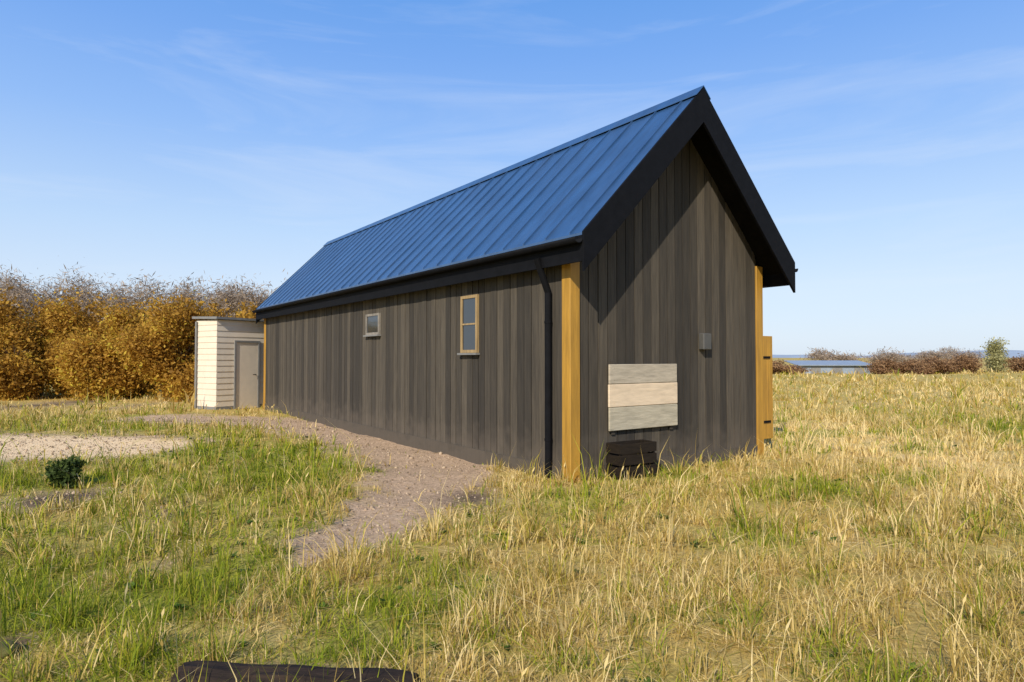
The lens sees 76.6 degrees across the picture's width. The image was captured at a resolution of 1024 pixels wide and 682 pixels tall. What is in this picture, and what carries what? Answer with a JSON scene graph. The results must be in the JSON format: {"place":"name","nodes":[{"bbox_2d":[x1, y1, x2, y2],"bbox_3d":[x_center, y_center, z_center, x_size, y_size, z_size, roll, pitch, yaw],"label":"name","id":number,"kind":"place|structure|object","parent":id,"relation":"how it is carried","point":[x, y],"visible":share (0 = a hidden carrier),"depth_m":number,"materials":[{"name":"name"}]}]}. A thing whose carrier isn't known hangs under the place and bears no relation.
{"place":"outdoors","nodes":[
{"label":"outdoors","id":0,"kind":"place"},
{"bbox_2d":[0,358,1023,681],"bbox_3d":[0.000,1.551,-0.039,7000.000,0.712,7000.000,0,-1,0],"label":"ground","id":1,"kind":"structure","parent":0,"point":[444,496],"depth_m":5.48,"materials":[{"name":"green plant"}]},
{"bbox_2d":[0,639,22,659],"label":"stone","id":2,"kind":"object","parent":1,"relation":"on","point":[5,650],"visible":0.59,"depth_m":3.39,"materials":[{"name":"grey stone"}]},
{"bbox_2d":[0,264,23,292],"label":"bare tree","id":3,"kind":"object","parent":1,"relation":"on","point":[10,278],"visible":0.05,"depth_m":52.55,"materials":[{"name":"brown plant"}]},
{"bbox_2d":[0,284,49,400],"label":"autumn bush","id":4,"kind":"object","parent":1,"relation":"on","point":[20,369],"visible":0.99,"depth_m":23.71,"materials":[{"name":"orange plant"}]},
{"bbox_2d":[0,271,54,320],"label":"bare tree","id":5,"kind":"object","parent":1,"relation":"on","point":[26,288],"visible":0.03,"depth_m":50.69,"materials":[{"name":"brown plant"}]},
{"bbox_2d":[0,271,58,322],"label":"bare tree","id":6,"kind":"object","parent":1,"relation":"on","point":[29,292],"visible":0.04,"depth_m":51.28,"materials":[{"name":"brown plant"}]},
{"bbox_2d":[0,266,64,328],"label":"bare tree","id":7,"kind":"object","parent":1,"relation":"on","point":[11,292],"visible":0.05,"depth_m":46.68,"materials":[{"name":"brown plant"}]},
{"bbox_2d":[21,287,83,395],"bbox_3d":[-18.676,0.101,26.078,3.749,4.377,3.622,0,-1,0],"label":"autumn bush","id":8,"kind":"object","parent":1,"relation":"on","point":[48,314],"visible":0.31,"depth_m":25.22,"materials":[{"name":"orange plant"}]},
{"bbox_2d":[41,454,85,488],"bbox_3d":[-5.440,1.606,7.888,0.428,0.424,0.408,1,-2,-26],"label":"shrub","id":9,"kind":"object","parent":1,"relation":"on","point":[59,472],"visible":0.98,"depth_m":7.79,"materials":[{"name":"green plant"}]},
{"bbox_2d":[23,257,104,313],"bbox_3d":[-35.265,-1.799,52.391,7.467,9.947,8.540,1,-2,-31],"label":"bare tree","id":10,"kind":"object","parent":1,"relation":"on","point":[71,291],"visible":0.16,"depth_m":52.02,"materials":[{"name":"brown plant"}]},
{"bbox_2d":[39,285,119,398],"bbox_3d":[-16.771,-0.008,25.200,3.000,4.560,3.517,0,-1,0],"label":"autumn bush","id":11,"kind":"object","parent":1,"relation":"on","point":[90,322],"visible":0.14,"depth_m":25.26,"materials":[{"name":"orange plant"}]},
{"bbox_2d":[37,295,153,400],"bbox_3d":[-15.180,0.272,24.246,4.094,3.978,3.097,1,-2,-31],"label":"autumn bush","id":12,"kind":"object","parent":1,"relation":"on","point":[90,365],"visible":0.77,"depth_m":23.53,"materials":[{"name":"orange plant"}]},
{"bbox_2d":[67,271,141,321],"bbox_3d":[-31.812,-1.238,51.225,7.265,8.725,6.976,0,-1,0],"label":"bare tree","id":13,"kind":"object","parent":1,"relation":"on","point":[105,295],"visible":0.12,"depth_m":51.07,"materials":[{"name":"brown plant"}]},
{"bbox_2d":[87,273,151,321],"bbox_3d":[-30.603,-1.174,51.225,7.515,8.518,9.169,0,-1,0],"label":"bare tree","id":14,"kind":"object","parent":1,"relation":"on","point":[128,297],"visible":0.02,"depth_m":50.38,"materials":[{"name":"brown plant"}]},
{"bbox_2d":[97,293,164,397],"bbox_3d":[-15.007,0.193,25.522,2.778,4.194,3.051,0,-1,0],"label":"autumn bush","id":15,"kind":"object","parent":1,"relation":"on","point":[152,386],"visible":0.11,"depth_m":25.22,"materials":[{"name":"orange plant"}]},
{"bbox_2d":[91,269,208,324],"bbox_3d":[-27.679,-1.248,50.025,8.230,8.643,10.797,-1,-2,24],"label":"bare tree","id":16,"kind":"object","parent":1,"relation":"on","point":[148,295],"visible":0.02,"depth_m":49.71,"materials":[{"name":"brown plant"}]},
{"bbox_2d":[105,286,224,401],"bbox_3d":[-12.285,0.144,23.892,4.538,4.236,4.632,-1,-2,38],"label":"autumn bush","id":17,"kind":"object","parent":1,"relation":"on","point":[161,343],"visible":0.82,"depth_m":23.11,"materials":[{"name":"orange plant"}]},
{"bbox_2d":[157,271,232,310],"bbox_3d":[-25.678,-1.321,52.322,7.942,8.920,8.744,0,-1,0],"label":"bare tree","id":18,"kind":"object","parent":1,"relation":"on","point":[192,291],"visible":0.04,"depth_m":52.46,"materials":[{"name":"brown plant"}]},
{"bbox_2d":[187,288,233,368],"bbox_3d":[-11.473,0.117,25.837,3.386,4.380,3.782,0,-1,0],"label":"autumn bush","id":19,"kind":"object","parent":1,"relation":"on","point":[213,306],"visible":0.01,"depth_m":25.20,"materials":[{"name":"orange plant"}]},
{"bbox_2d":[194,276,254,316],"bbox_3d":[-20.816,-0.991,49.671,7.858,8.152,7.912,0,-1,0],"label":"bare tree","id":20,"kind":"object","parent":1,"relation":"on","point":[223,297],"visible":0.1,"depth_m":48.29,"materials":[{"name":"brown plant"}]},
{"bbox_2d":[191,276,263,317],"bbox_3d":[-23.297,-1.056,50.305,9.220,8.263,7.173,1,-2,-31],"label":"bare tree","id":21,"kind":"object","parent":1,"relation":"on","point":[229,286],"visible":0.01,"depth_m":49.70,"materials":[{"name":"brown plant"}]},
{"bbox_2d":[192,316,263,409],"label":"outbuilding","id":22,"kind":"structure","parent":1,"relation":"on","point":[229,361],"depth_m":19.40,"materials":[{"name":"white wood"}]},
{"bbox_2d":[233,340,259,408],"bbox_3d":[-8.085,1.029,19.797,0.083,2.080,0.880,-1,-2,32],"label":"door","id":23,"kind":"structure","parent":22,"relation":"in","point":[246,353],"depth_m":19.80,"materials":[{"name":"grey wood"}]},
{"bbox_2d":[219,297,265,318],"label":"autumn bush","id":24,"kind":"object","parent":1,"relation":"on","point":[248,314],"visible":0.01,"depth_m":23.32,"materials":[{"name":"orange plant"}]},
{"bbox_2d":[224,269,287,315],"bbox_3d":[-18.162,-1.298,50.493,7.710,8.790,8.078,0,-1,-15],"label":"bare tree","id":25,"kind":"object","parent":1,"relation":"on","point":[259,298],"visible":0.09,"depth_m":48.51,"materials":[{"name":"brown plant"}]},
{"bbox_2d":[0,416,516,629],"bbox_3d":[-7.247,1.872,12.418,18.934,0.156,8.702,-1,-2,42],"label":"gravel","id":26,"kind":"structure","parent":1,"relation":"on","point":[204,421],"depth_m":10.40,"materials":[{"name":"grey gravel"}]},
{"bbox_2d":[171,660,418,681],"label":"charred log","id":27,"kind":"object","parent":1,"relation":"on","point":[215,670],"visible":0.91,"depth_m":2.92,"materials":[{"name":"brown wood"}]},
{"bbox_2d":[0,360,1023,681],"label":"grass","id":28,"kind":"structure","parent":1,"relation":"on","point":[728,586],"depth_m":4.82,"materials":[{"name":"green plant"}]},
{"bbox_2d":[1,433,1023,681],"bbox_3d":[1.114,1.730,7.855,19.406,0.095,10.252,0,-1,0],"label":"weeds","id":29,"kind":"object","parent":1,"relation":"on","point":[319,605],"visible":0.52,"depth_m":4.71,"materials":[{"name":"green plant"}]},
{"bbox_2d":[252,85,797,482],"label":"timber house","id":30,"kind":"structure","parent":1,"relation":"on","point":[517,308],"depth_m":9.65,"materials":[{"name":"wood"}]},
{"bbox_2d":[363,313,380,336],"bbox_3d":[-2.790,-0.318,12.920,0.080,0.452,0.710,1,-2,-35],"label":"window","id":31,"kind":"structure","parent":30,"relation":"in","point":[373,321],"depth_m":12.90,"materials":[{"name":"glass"}]},
{"bbox_2d":[457,294,479,354],"bbox_3d":[-0.669,-0.243,9.941,0.080,0.912,0.540,1,-2,-35],"label":"window","id":32,"kind":"structure","parent":30,"relation":"in","point":[469,305],"depth_m":9.94,"materials":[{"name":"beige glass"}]},
{"bbox_2d":[608,361,677,434],"bbox_3d":[1.773,0.745,8.732,1.318,0.950,0.054,1,-2,-35],"label":"planked board","id":33,"kind":"object","parent":30,"relation":"attached to","point":[650,391],"visible":1,"depth_m":8.68,"materials":[{"name":"beige wood"}]},
{"bbox_2d":[606,439,656,478],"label":"stacked timbers","id":34,"kind":"object","parent":1,"relation":"on","point":[630,451],"visible":0.92,"depth_m":8.24,"materials":[{"name":"brown wood"}]},
{"bbox_2d":[772,359,813,374],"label":"hedge bush","id":35,"kind":"object","parent":1,"relation":"on","point":[778,367],"visible":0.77,"depth_m":58.18,"materials":[{"name":"brown plant"}]},
{"bbox_2d":[784,360,871,373],"bbox_3d":[30.825,2.575,63.214,7.200,1.340,3.600,0,-1,4],"label":"field shelter","id":36,"kind":"object","parent":1,"relation":"on","point":[836,366],"visible":0.61,"depth_m":61.80,"materials":[{"name":"grey metal"}]},
{"bbox_2d":[799,347,864,360],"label":"bush","id":37,"kind":"object","parent":1,"relation":"on","point":[820,355],"visible":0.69,"depth_m":118.34,"materials":[{"name":"brown plant"}]},
{"bbox_2d":[864,357,900,373],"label":"hedge bush","id":38,"kind":"object","parent":1,"relation":"on","point":[881,366],"visible":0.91,"depth_m":57.76,"materials":[{"name":"brown plant"}]},
{"bbox_2d":[855,346,911,363],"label":"bush","id":39,"kind":"object","parent":1,"relation":"on","point":[894,355],"visible":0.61,"depth_m":127.31,"materials":[{"name":"brown plant"}]},
{"bbox_2d":[894,358,923,373],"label":"hedge bush","id":40,"kind":"object","parent":1,"relation":"on","point":[903,366],"visible":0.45,"depth_m":58.23,"materials":[{"name":"brown plant"}]},
{"bbox_2d":[904,356,959,374],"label":"hedge bush","id":41,"kind":"object","parent":1,"relation":"on","point":[927,366],"visible":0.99,"depth_m":56.43,"materials":[{"name":"brown plant"}]},
{"bbox_2d":[903,349,962,361],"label":"bush","id":42,"kind":"object","parent":1,"relation":"on","point":[923,354],"visible":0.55,"depth_m":135.22,"materials":[{"name":"brown plant"}]},
{"bbox_2d":[924,356,955,373],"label":"hedge bush","id":43,"kind":"object","parent":1,"relation":"on","point":[947,370],"visible":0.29,"depth_m":57.25,"materials":[{"name":"brown plant"}]},
{"bbox_2d":[938,346,986,362],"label":"bush","id":44,"kind":"object","parent":1,"relation":"on","point":[968,353],"visible":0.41,"depth_m":142.02,"materials":[{"name":"brown plant"}]},
{"bbox_2d":[944,353,989,372],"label":"hedge bush","id":45,"kind":"object","parent":1,"relation":"on","point":[966,362],"visible":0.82,"depth_m":58.55,"materials":[{"name":"brown plant"}]},
{"bbox_2d":[979,337,1009,371],"bbox_3d":[45.871,1.278,61.476,2.576,3.556,4.051,-1,-2,36],"label":"hedge bush","id":46,"kind":"object","parent":1,"relation":"on","point":[996,355],"visible":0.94,"depth_m":60.91,"materials":[{"name":"green plant"}]},
{"bbox_2d":[1003,353,1023,372],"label":"hedge bush","id":47,"kind":"object","parent":1,"relation":"on","point":[1016,364],"visible":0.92,"depth_m":58.91,"materials":[{"name":"brown plant"}]},
{"bbox_2d":[0,0,1023,355],"label":"sky","id":48,"kind":"structure","parent":0,"point":[882,141],"materials":[{"name":"blue"}]},
{"bbox_2d":[772,350,1023,357],"bbox_3d":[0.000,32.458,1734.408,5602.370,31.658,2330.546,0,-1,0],"label":"hills","id":49,"kind":"structure","parent":0,"point":[1012,353],"depth_m":2001.19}
]}

